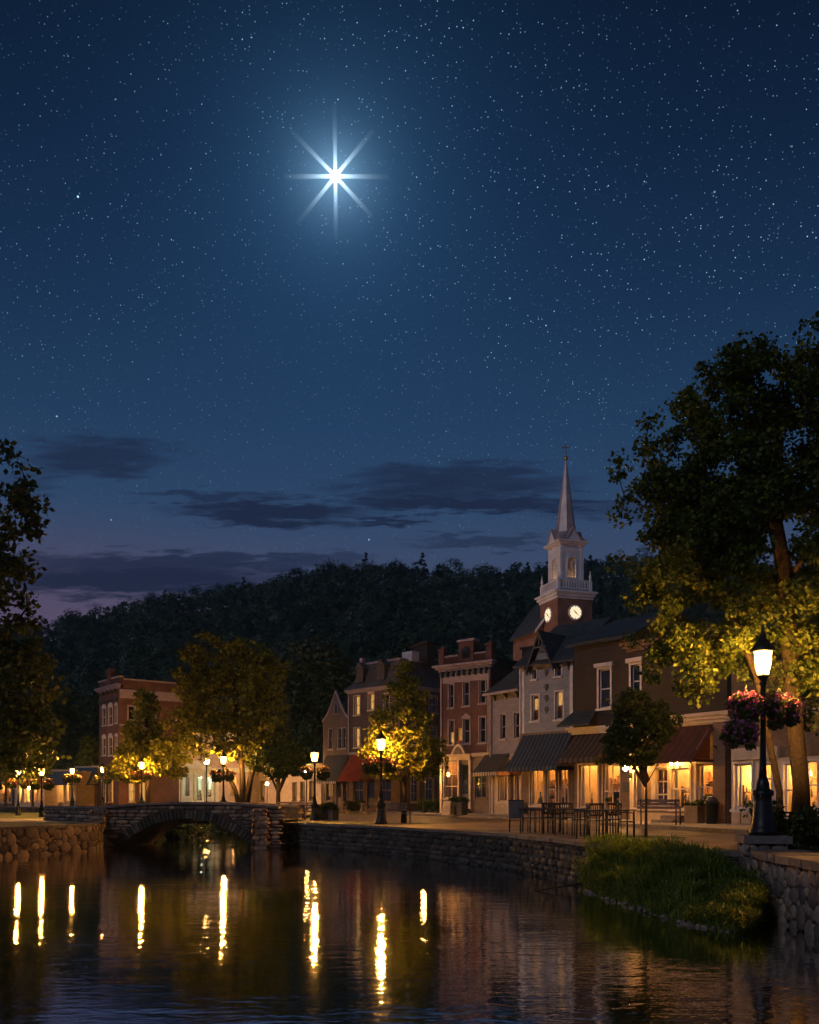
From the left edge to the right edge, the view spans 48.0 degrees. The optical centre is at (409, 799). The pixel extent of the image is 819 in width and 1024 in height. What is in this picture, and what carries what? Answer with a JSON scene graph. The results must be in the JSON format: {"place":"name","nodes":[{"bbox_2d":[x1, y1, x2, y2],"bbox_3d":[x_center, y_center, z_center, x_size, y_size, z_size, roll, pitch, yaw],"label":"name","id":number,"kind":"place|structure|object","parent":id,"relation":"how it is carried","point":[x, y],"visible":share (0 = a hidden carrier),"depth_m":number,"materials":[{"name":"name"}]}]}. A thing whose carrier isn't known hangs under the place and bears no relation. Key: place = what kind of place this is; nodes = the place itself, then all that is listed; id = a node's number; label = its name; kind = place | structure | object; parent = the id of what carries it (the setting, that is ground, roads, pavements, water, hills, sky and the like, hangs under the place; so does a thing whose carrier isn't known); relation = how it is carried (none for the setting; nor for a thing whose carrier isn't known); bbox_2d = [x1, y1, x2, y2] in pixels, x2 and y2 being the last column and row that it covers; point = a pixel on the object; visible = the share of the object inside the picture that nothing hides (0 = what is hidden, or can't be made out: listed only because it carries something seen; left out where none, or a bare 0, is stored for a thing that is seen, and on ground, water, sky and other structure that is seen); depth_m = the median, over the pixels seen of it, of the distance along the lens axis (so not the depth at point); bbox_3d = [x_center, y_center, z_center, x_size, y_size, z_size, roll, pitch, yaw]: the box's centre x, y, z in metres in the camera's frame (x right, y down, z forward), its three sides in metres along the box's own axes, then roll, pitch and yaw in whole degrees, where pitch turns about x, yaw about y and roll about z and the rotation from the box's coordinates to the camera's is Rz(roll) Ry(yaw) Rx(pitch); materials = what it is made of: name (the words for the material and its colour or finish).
{"place":"outdoors","nodes":[
{"label":"outdoors","id":0,"kind":"place"},
{"bbox_2d":[0,812,44,818],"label":"lawn","id":1,"kind":"structure","parent":0,"point":[29,815],"depth_m":57.61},
{"bbox_2d":[0,438,71,789],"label":"broadleaf tree","id":2,"kind":"object","parent":1,"relation":"on","point":[28,731],"visible":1,"depth_m":50.51,"materials":[{"name":"green plant"}]},
{"bbox_2d":[0,818,82,822],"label":"path","id":3,"kind":"structure","parent":0,"point":[23,820],"depth_m":43.74,"materials":[{"name":"concrete"}]},
{"bbox_2d":[157,823,231,841],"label":"river bank","id":4,"kind":"structure","parent":0,"point":[162,838],"depth_m":45.82,"materials":[{"name":"soil"}]},
{"bbox_2d":[164,820,210,839],"bbox_3d":[-12.322,1.449,46.559,4.446,1.513,2.766,0,0,0],"label":"shrub","id":5,"kind":"object","parent":4,"relation":"on","point":[187,831],"visible":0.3,"depth_m":46.09,"materials":[{"name":"green plant"}]},
{"bbox_2d":[206,823,235,834],"bbox_3d":[-9.577,1.430,53.417,4.424,1.553,2.852,0,0,0],"label":"shrub","id":6,"kind":"object","parent":4,"relation":"on","point":[214,829],"visible":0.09,"depth_m":52.67,"materials":[{"name":"green plant"}]},
{"bbox_2d":[0,818,592,839],"bbox_3d":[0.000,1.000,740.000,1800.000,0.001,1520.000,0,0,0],"label":"ground","id":7,"kind":"structure","parent":0,"point":[7,823],"depth_m":38.48,"materials":[{"name":"soil"}]},
{"bbox_2d":[0,758,25,805],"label":"young tree","id":8,"kind":"object","parent":7,"relation":"on","point":[5,778],"visible":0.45,"depth_m":86.28,"materials":[{"name":"green plant"}]},
{"bbox_2d":[0,806,44,812],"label":"parapet wall","id":9,"kind":"structure","parent":7,"relation":"on","point":[13,809],"depth_m":72.68,"materials":[{"name":"grey stone"}]},
{"bbox_2d":[16,743,53,806],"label":"young tree","id":10,"kind":"object","parent":7,"relation":"on","point":[47,769],"visible":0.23,"depth_m":86.67,"materials":[{"name":"green plant"}]},
{"bbox_2d":[0,822,103,857],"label":"retaining wall","id":11,"kind":"structure","parent":7,"relation":"on","point":[25,840],"depth_m":33.50,"materials":[{"name":"brown stone"}]},
{"bbox_2d":[22,718,85,769],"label":"hillside tree","id":12,"kind":"object","parent":7,"relation":"on","point":[66,745],"visible":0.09,"depth_m":118.85,"materials":[{"name":"green plant"}]},
{"bbox_2d":[43,806,97,821],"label":"garden wall","id":13,"kind":"structure","parent":7,"relation":"on","point":[71,813],"depth_m":42.89,"materials":[{"name":"grey stone"}]},
{"bbox_2d":[50,690,98,759],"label":"hillside tree","id":14,"kind":"object","parent":7,"relation":"on","point":[77,718],"visible":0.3,"depth_m":131.43,"materials":[{"name":"green plant"}]},
{"bbox_2d":[66,735,98,768],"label":"young tree","id":15,"kind":"object","parent":7,"relation":"on","point":[91,754],"visible":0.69,"depth_m":102.77,"materials":[{"name":"green plant"}]},
{"bbox_2d":[101,687,188,802],"bbox_3d":[-18.616,-3.409,64.803,6.277,9.018,4.066,0,0,0],"label":"young tree","id":16,"kind":"object","parent":7,"relation":"on","point":[147,704],"visible":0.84,"depth_m":64.34,"materials":[{"name":"green plant"}]},
{"bbox_2d":[89,802,303,847],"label":"stone bridge","id":17,"kind":"structure","parent":7,"relation":"on","point":[254,825],"depth_m":38.59,"materials":[{"name":"grey stone"}]},
{"bbox_2d":[146,629,291,801],"bbox_3d":[-12.405,-4.934,59.998,9.632,12.159,5.436,0,0,0],"label":"spreading tree","id":18,"kind":"object","parent":7,"relation":"on","point":[209,719],"visible":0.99,"depth_m":59.19,"materials":[{"name":"green plant"}]},
{"bbox_2d":[243,726,309,803],"bbox_3d":[-8.650,-1.882,60.025,4.543,5.964,3.092,0,0,0],"label":"round tree","id":19,"kind":"object","parent":7,"relation":"on","point":[281,762],"visible":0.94,"depth_m":59.33,"materials":[{"name":"green plant"}]},
{"bbox_2d":[265,634,355,763],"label":"broadleaf tree","id":20,"kind":"object","parent":7,"relation":"on","point":[324,673],"visible":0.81,"depth_m":101.72,"materials":[{"name":"green plant"}]},
{"bbox_2d":[384,637,439,677],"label":"hillside tree","id":21,"kind":"object","parent":7,"relation":"on","point":[393,654],"visible":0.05,"depth_m":132.73,"materials":[{"name":"green plant"}]},
{"bbox_2d":[279,822,740,883],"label":"retaining wall","id":22,"kind":"structure","parent":7,"relation":"on","point":[537,855],"depth_m":29.04,"materials":[{"name":"grey stone"}]},
{"bbox_2d":[603,310,818,846],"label":"broadleaf tree","id":23,"kind":"object","parent":7,"relation":"on","point":[720,525],"visible":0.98,"depth_m":18.64,"materials":[{"name":"green plant"}]},
{"bbox_2d":[735,834,792,872],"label":"stone pier","id":24,"kind":"structure","parent":7,"relation":"on","point":[746,843],"depth_m":16.68,"materials":[{"name":"grey stone"}]},
{"bbox_2d":[745,628,781,835],"bbox_3d":[6.550,-1.258,17.050,0.636,3.831,0.500,0,0,26],"label":"street lamp","id":25,"kind":"object","parent":24,"relation":"on","point":[762,822],"visible":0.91,"depth_m":16.97,"materials":[{"name":"black metal"}]},
{"bbox_2d":[719,715,759,750],"bbox_3d":[6.003,-1.216,16.690,0.715,0.686,0.715,0,0,41],"label":"hanging basket","id":26,"kind":"object","parent":25,"relation":"attached to","point":[739,733],"visible":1,"depth_m":16.55,"materials":[{"name":"purple plant"}]},
{"bbox_2d":[724,686,766,723],"bbox_3d":[6.185,-1.719,16.914,0.752,0.762,0.752,0,0,0],"label":"hanging basket","id":27,"kind":"object","parent":25,"relation":"attached to","point":[749,705],"visible":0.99,"depth_m":16.74,"materials":[{"name":"pink plant"}]},
{"bbox_2d":[758,688,802,730],"bbox_3d":[6.931,-1.689,17.257,0.842,0.838,0.843,0,0,-25],"label":"hanging basket","id":28,"kind":"object","parent":25,"relation":"hanging from","point":[786,715],"visible":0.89,"depth_m":17.09,"materials":[{"name":"green plant"}]},
{"bbox_2d":[723,654,818,825],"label":"cream shop","id":29,"kind":"structure","parent":7,"relation":"on","point":[744,767],"depth_m":30.16,"materials":[{"name":"beige paint"}]},
{"bbox_2d":[729,761,753,811],"bbox_3d":[11.190,-0.423,30.701,0.360,1.679,0.989,0,0,-27],"label":"window","id":30,"kind":"structure","parent":29,"relation":"in","point":[738,764],"depth_m":30.99,"materials":[{"name":"white paint"}]},
{"bbox_2d":[781,762,792,818],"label":"window","id":31,"kind":"structure","parent":29,"relation":"in","point":[782,763],"depth_m":29.19,"materials":[{"name":"yellow paint"}]},
{"bbox_2d":[807,758,818,811],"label":"window","id":32,"kind":"structure","parent":29,"relation":"in","point":[809,761],"depth_m":28.04,"materials":[{"name":"white paint"}]},
{"bbox_2d":[739,799,818,851],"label":"shrub","id":33,"kind":"object","parent":7,"relation":"on","point":[802,830],"visible":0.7,"depth_m":17.44,"materials":[{"name":"green plant"}]},
{"bbox_2d":[750,849,818,937],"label":"retaining wall","id":34,"kind":"structure","parent":7,"relation":"on","point":[792,876],"depth_m":14.45,"materials":[{"name":"grey stone"}]},
{"bbox_2d":[0,834,818,1023],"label":"river water","id":35,"kind":"structure","parent":0,"point":[222,929],"depth_m":12.35,"materials":[{"name":"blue liquid"}]},
{"bbox_2d":[0,0,818,640],"label":"sky","id":36,"kind":"structure","parent":0,"point":[224,359],"materials":[{"name":"blue"}]},
{"bbox_2d":[395,823,426,823],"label":"lawn","id":37,"kind":"structure","parent":0,"point":[410,823],"depth_m":38.02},
{"bbox_2d":[376,802,410,822],"bbox_3d":[-0.628,0.560,38.748,1.500,0.881,0.494,0,0,30],"label":"park bench","id":38,"kind":"object","parent":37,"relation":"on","point":[404,808],"visible":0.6,"depth_m":38.47,"materials":[{"name":"brown paint"}]},
{"bbox_2d":[44,576,808,748],"bbox_3d":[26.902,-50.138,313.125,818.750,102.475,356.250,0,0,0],"label":"hills","id":39,"kind":"structure","parent":0,"point":[341,614],"depth_m":345.48,"materials":[{"name":"green plant"}]},
{"bbox_2d":[1,547,813,763],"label":"hillside forest","id":40,"kind":"object","parent":39,"relation":"on","point":[75,636],"visible":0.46,"depth_m":325.32,"materials":[{"name":"green plant"}]},
{"bbox_2d":[308,809,750,829],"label":"pavement","id":41,"kind":"structure","parent":0,"point":[722,826],"depth_m":33.71,"materials":[{"name":"concrete"}]},
{"bbox_2d":[176,698,288,802],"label":"cream house","id":42,"kind":"structure","parent":41,"relation":"on","point":[197,773],"depth_m":93.00,"materials":[{"name":"paint"}]},
{"bbox_2d":[259,763,322,806],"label":"cream annexe","id":43,"kind":"structure","parent":41,"relation":"on","point":[293,789],"depth_m":90.10,"materials":[{"name":"paint"}]},
{"bbox_2d":[316,690,348,809],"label":"brick house","id":44,"kind":"structure","parent":41,"relation":"on","point":[335,740],"depth_m":77.38,"materials":[{"name":"brown brick"}]},
{"bbox_2d":[337,641,439,810],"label":"brick house","id":45,"kind":"structure","parent":41,"relation":"on","point":[364,691],"depth_m":72.56,"materials":[{"name":"brown brick"}]},
{"bbox_2d":[352,778,363,802],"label":"window","id":46,"kind":"structure","parent":45,"relation":"in","point":[358,785],"depth_m":73.48,"materials":[{"name":"brown paint"}]},
{"bbox_2d":[377,778,391,802],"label":"window","id":47,"kind":"structure","parent":45,"relation":"in","point":[386,786],"depth_m":71.14,"materials":[{"name":"brown paint"}]},
{"bbox_2d":[410,775,418,803],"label":"window","id":48,"kind":"structure","parent":45,"relation":"in","point":[413,784],"depth_m":71.21,"materials":[{"name":"beige paint"}]},
{"bbox_2d":[425,777,433,810],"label":"window","id":49,"kind":"structure","parent":45,"relation":"in","point":[428,784],"depth_m":72.45,"materials":[{"name":"beige paint"}]},
{"bbox_2d":[354,658,452,822],"bbox_3d":[-0.277,-2.439,39.070,4.250,7.082,2.738,0,0,0],"label":"slender tree","id":50,"kind":"object","parent":41,"relation":"on","point":[397,743],"visible":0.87,"depth_m":38.66,"materials":[{"name":"green plant"}]},
{"bbox_2d":[416,797,439,812],"bbox_3d":[1.346,0.410,61.438,2.093,1.139,0.894,0,0,40],"label":"hedge","id":51,"kind":"object","parent":41,"relation":"on","point":[429,804],"visible":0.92,"depth_m":61.27,"materials":[{"name":"green plant"}]},
{"bbox_2d":[448,796,469,814],"bbox_3d":[2.742,0.343,52.000,1.208,1.075,0.826,0,0,40],"label":"planter","id":52,"kind":"object","parent":41,"relation":"on","point":[459,804],"visible":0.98,"depth_m":51.72,"materials":[{"name":"grey paint"}]},
{"bbox_2d":[432,638,532,812],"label":"brick building","id":53,"kind":"structure","parent":41,"relation":"on","point":[470,674],"depth_m":59.25,"materials":[{"name":"red brick"}]},
{"bbox_2d":[442,761,456,799],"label":"window","id":54,"kind":"structure","parent":53,"relation":"in","point":[446,786],"depth_m":60.42,"materials":[{"name":"beige paint"}]},
{"bbox_2d":[462,764,467,808],"bbox_3d":[3.609,-0.824,59.421,0.642,2.968,0.135,0,0,40],"label":"door","id":55,"kind":"structure","parent":53,"relation":"in","point":[464,766],"depth_m":59.47,"materials":[{"name":"grey paint"}]},
{"bbox_2d":[461,681,470,707],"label":"window","id":56,"kind":"structure","parent":53,"relation":"in","point":[467,683],"depth_m":59.39,"materials":[{"name":"purple paint"}]},
{"bbox_2d":[461,713,470,744],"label":"window","id":57,"kind":"structure","parent":53,"relation":"in","point":[467,722],"depth_m":59.35,"materials":[{"name":"grey paint"}]},
{"bbox_2d":[473,767,487,799],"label":"window","id":58,"kind":"structure","parent":53,"relation":"in","point":[481,781],"depth_m":58.63,"materials":[{"name":"brown paint"}]},
{"bbox_2d":[477,679,486,704],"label":"window","id":59,"kind":"structure","parent":53,"relation":"in","point":[481,683],"depth_m":58.60,"materials":[{"name":"black glass"}]},
{"bbox_2d":[477,715,486,743],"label":"window","id":60,"kind":"structure","parent":53,"relation":"in","point":[481,719],"depth_m":58.60,"materials":[{"name":"purple paint"}]},
{"bbox_2d":[472,668,521,813],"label":"clapboard house","id":61,"kind":"structure","parent":41,"relation":"on","point":[505,786],"depth_m":54.88,"materials":[{"name":"beige paint"}]},
{"bbox_2d":[496,775,507,803],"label":"window","id":62,"kind":"structure","parent":61,"relation":"in","point":[501,800],"depth_m":55.21,"materials":[{"name":"beige paint"}]},
{"bbox_2d":[498,713,506,740],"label":"window","id":63,"kind":"structure","parent":61,"relation":"in","point":[504,717],"depth_m":54.88,"materials":[{"name":"purple paint"}]},
{"bbox_2d":[506,617,623,815],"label":"clapboard house","id":64,"kind":"structure","parent":41,"relation":"on","point":[545,664],"depth_m":49.23,"materials":[{"name":"grey wood"}]},
{"bbox_2d":[529,693,540,722],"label":"window","id":65,"kind":"structure","parent":64,"relation":"in","point":[537,696],"depth_m":49.89,"materials":[{"name":"white paint"}]},
{"bbox_2d":[528,770,543,806],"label":"window","id":66,"kind":"structure","parent":64,"relation":"in","point":[533,804],"depth_m":49.95,"materials":[{"name":"beige paint"}]},
{"bbox_2d":[544,770,556,811],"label":"window","id":67,"kind":"structure","parent":64,"relation":"in","point":[549,789],"depth_m":49.23,"materials":[{"name":"beige paint"}]},
{"bbox_2d":[552,689,563,721],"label":"window","id":68,"kind":"structure","parent":64,"relation":"in","point":[561,694],"depth_m":48.75,"materials":[{"name":"white paint"}]},
{"bbox_2d":[558,770,568,806],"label":"window","id":69,"kind":"structure","parent":64,"relation":"in","point":[564,787],"depth_m":48.44,"materials":[{"name":"beige paint"}]},
{"bbox_2d":[557,611,695,818],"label":"brick shop","id":70,"kind":"structure","parent":41,"relation":"on","point":[601,671],"depth_m":42.58,"materials":[{"name":"brown brick"}]},
{"bbox_2d":[577,763,598,809],"bbox_3d":[8.408,-0.621,43.001,0.360,2.191,1.379,0,0,-40],"label":"window","id":71,"kind":"structure","parent":70,"relation":"in","point":[582,765],"depth_m":43.37,"materials":[{"name":"beige paint"}]},
{"bbox_2d":[594,662,613,710],"bbox_3d":[8.959,-5.179,42.229,0.290,2.180,1.045,0,0,-40],"label":"window","id":72,"kind":"structure","parent":70,"relation":"in","point":[605,674],"depth_m":42.33,"materials":[{"name":"white paint"}]},
{"bbox_2d":[600,763,621,818],"bbox_3d":[9.261,-0.358,41.986,0.360,2.579,1.144,0,0,-40],"label":"window","id":73,"kind":"structure","parent":70,"relation":"in","point":[606,766],"depth_m":42.28,"materials":[{"name":"beige paint"}]},
{"bbox_2d":[637,799,683,824],"bbox_3d":[8.695,0.423,31.878,1.500,0.881,0.494,0,0,35],"label":"park bench","id":74,"kind":"object","parent":41,"relation":"on","point":[675,805],"visible":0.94,"depth_m":31.63,"materials":[{"name":"brown paint"}]},
{"bbox_2d":[683,799,704,823],"bbox_3d":[10.573,0.424,34.097,0.684,0.911,0.849,0,0,-33],"label":"planter","id":75,"kind":"object","parent":41,"relation":"on","point":[694,811],"visible":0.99,"depth_m":33.88,"materials":[{"name":"brown paint"}]},
{"bbox_2d":[704,796,718,823],"bbox_3d":[10.961,0.370,33.344,0.520,1.020,0.507,0,0,0],"label":"litter bin","id":76,"kind":"object","parent":41,"relation":"on","point":[711,803],"visible":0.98,"depth_m":33.16,"materials":[{"name":"black metal"}]},
{"bbox_2d":[619,625,818,823],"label":"brick shop","id":77,"kind":"structure","parent":41,"relation":"on","point":[697,750],"depth_m":34.85,"materials":[{"name":"brown brick"}]},
{"bbox_2d":[625,656,643,691],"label":"window","id":78,"kind":"structure","parent":77,"relation":"in","point":[637,683],"depth_m":37.30,"materials":[{"name":"white paint"}]},
{"bbox_2d":[630,769,652,809],"bbox_3d":[9.434,-0.405,36.940,0.360,1.654,1.207,0,0,-33],"label":"window","id":79,"kind":"structure","parent":77,"relation":"in","point":[648,770],"depth_m":37.28,"materials":[{"name":"beige paint"}]},
{"bbox_2d":[653,766,669,809],"bbox_3d":[9.960,-0.453,36.130,0.360,1.736,0.908,0,0,-33],"label":"window","id":80,"kind":"structure","parent":77,"relation":"in","point":[660,768],"depth_m":36.34,"materials":[{"name":"beige paint"}]},
{"bbox_2d":[666,765,691,812],"bbox_3d":[10.461,-0.401,35.358,0.360,1.787,1.200,0,0,-33],"label":"window","id":81,"kind":"structure","parent":77,"relation":"in","point":[675,788],"depth_m":35.69,"materials":[{"name":"beige paint"}]},
{"bbox_2d":[694,762,712,799],"bbox_3d":[11.100,-0.458,34.378,0.360,1.934,1.049,0,0,-33],"label":"window","id":82,"kind":"structure","parent":77,"relation":"in","point":[701,765],"depth_m":34.69,"materials":[{"name":"beige paint"}]},
{"bbox_2d":[509,443,597,660],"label":"church","id":83,"kind":"structure","parent":0,"point":[567,595],"depth_m":106.68,"materials":[{"name":"brick"}]},
{"bbox_2d":[300,812,815,849],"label":"street","id":84,"kind":"structure","parent":0,"point":[725,841],"depth_m":32.83,"materials":[{"name":"brick"}]},
{"bbox_2d":[309,744,319,819],"bbox_3d":[-4.562,-0.816,44.210,0.627,3.702,0.493,0,0,23],"label":"street lamp","id":85,"kind":"object","parent":84,"relation":"on","point":[314,811],"visible":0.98,"depth_m":44.13,"materials":[{"name":"black metal"}]},
{"bbox_2d":[315,765,330,780],"bbox_3d":[-4.193,-1.279,44.314,0.808,0.777,0.756,0,0,18],"label":"hanging basket","id":86,"kind":"object","parent":85,"relation":"attached to","point":[322,773],"visible":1,"depth_m":44.16,"materials":[{"name":"green plant"}]},
{"bbox_2d":[318,802,338,819],"bbox_3d":[-3.983,0.548,44.993,1.168,0.904,1.017,0,0,20],"label":"planter","id":87,"kind":"object","parent":84,"relation":"on","point":[328,810],"visible":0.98,"depth_m":44.71,"materials":[{"name":"brown paint"}]},
{"bbox_2d":[375,729,386,823],"bbox_3d":[-1.164,-0.948,37.612,0.660,3.896,0.519,0,0,18],"label":"street lamp","id":88,"kind":"object","parent":84,"relation":"on","point":[381,813],"visible":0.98,"depth_m":37.52,"materials":[{"name":"black metal"}]},
{"bbox_2d":[361,755,381,774],"bbox_3d":[-1.544,-1.413,37.470,0.810,0.832,0.865,0,0,-34],"label":"hanging basket","id":89,"kind":"object","parent":88,"relation":"attached to","point":[372,767],"visible":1,"depth_m":37.33,"materials":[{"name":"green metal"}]},
{"bbox_2d":[382,757,398,773],"bbox_3d":[-0.789,-1.415,37.748,0.695,0.714,0.742,0,0,9],"label":"hanging basket","id":90,"kind":"object","parent":88,"relation":"attached to","point":[390,766],"visible":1,"depth_m":37.62,"materials":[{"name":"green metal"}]},
{"bbox_2d":[508,800,523,831],"bbox_3d":[3.281,0.501,28.315,0.540,0.985,0.050,0,0,40],"label":"menu stand","id":91,"kind":"object","parent":84,"relation":"on","point":[514,810],"visible":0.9,"depth_m":28.30,"materials":[{"name":"black wood"}]},
{"bbox_2d":[305,811,747,833],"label":"kerb","id":92,"kind":"structure","parent":84,"relation":"on","point":[715,830],"depth_m":33.80,"materials":[{"name":"grey stone"}]},
{"bbox_2d":[548,803,567,834],"bbox_3d":[4.226,0.544,26.260,0.422,0.900,0.428,0,0,-20],"label":"cafe chair","id":93,"kind":"object","parent":84,"relation":"on","point":[553,813],"visible":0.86,"depth_m":26.38,"materials":[{"name":"black metal"}]},
{"bbox_2d":[553,808,587,835],"bbox_3d":[4.531,0.622,25.714,0.840,0.746,0.720,0,0,30],"label":"cafe table","id":94,"kind":"object","parent":84,"relation":"on","point":[555,809],"visible":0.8,"depth_m":25.73,"materials":[{"name":"black metal"}]},
{"bbox_2d":[574,809,615,838],"bbox_3d":[4.577,0.622,22.703,0.840,0.746,0.720,0,0,28],"label":"cafe table","id":95,"kind":"object","parent":84,"relation":"on","point":[584,810],"visible":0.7,"depth_m":22.59,"materials":[{"name":"black metal"}]},
{"bbox_2d":[589,803,610,837],"bbox_3d":[4.969,0.544,24.010,0.422,0.900,0.428,0,0,-15],"label":"cafe chair","id":96,"kind":"object","parent":84,"relation":"on","point":[595,812],"visible":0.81,"depth_m":24.15,"materials":[{"name":"black metal"}]},
{"bbox_2d":[615,836,686,837],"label":"lawn","id":97,"kind":"structure","parent":0,"point":[652,836],"depth_m":24.07,"materials":[{"name":"green plant"}]},
{"bbox_2d":[594,686,685,836],"bbox_3d":[6.195,-0.967,24.715,2.469,4.134,1.613,0,0,0],"label":"round tree","id":98,"kind":"object","parent":97,"relation":"on","point":[620,740],"visible":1,"depth_m":24.47,"materials":[{"name":"green plant"}]},
{"bbox_2d":[562,832,776,932],"bbox_3d":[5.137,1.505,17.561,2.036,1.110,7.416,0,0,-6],"label":"grass bank","id":99,"kind":"structure","parent":0,"point":[676,891],"depth_m":15.81,"materials":[{"name":"green plant"}]},
{"bbox_2d":[579,888,736,931],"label":"shore pebbles","id":100,"kind":"object","parent":99,"relation":"on","point":[687,923],"visible":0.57,"depth_m":15.52,"materials":[{"name":"grey stone"}]},
{"label":"road","id":101,"kind":"structure","parent":0,"visible":0},
{"bbox_2d":[0,768,56,806],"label":"shop","id":102,"kind":"structure","parent":101,"relation":"on","point":[10,797],"depth_m":99.96,"materials":[{"name":"beige brick"}]},
{"bbox_2d":[15,777,68,806],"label":"shop","id":103,"kind":"structure","parent":101,"relation":"on","point":[53,797],"depth_m":96.68,"materials":[{"name":"beige paint"}]},
{"bbox_2d":[47,769,93,805],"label":"shop","id":104,"kind":"structure","parent":101,"relation":"on","point":[83,793],"depth_m":96.78,"materials":[{"name":"beige paint"}]},
{"bbox_2d":[74,766,98,805],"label":"shop","id":105,"kind":"structure","parent":101,"relation":"on","point":[94,770],"depth_m":98.59,"materials":[{"name":"brown paint"}]},
{"bbox_2d":[94,667,191,805],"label":"brick hall","id":106,"kind":"structure","parent":101,"relation":"on","point":[115,704],"depth_m":92.51,"materials":[{"name":"brown brick"}]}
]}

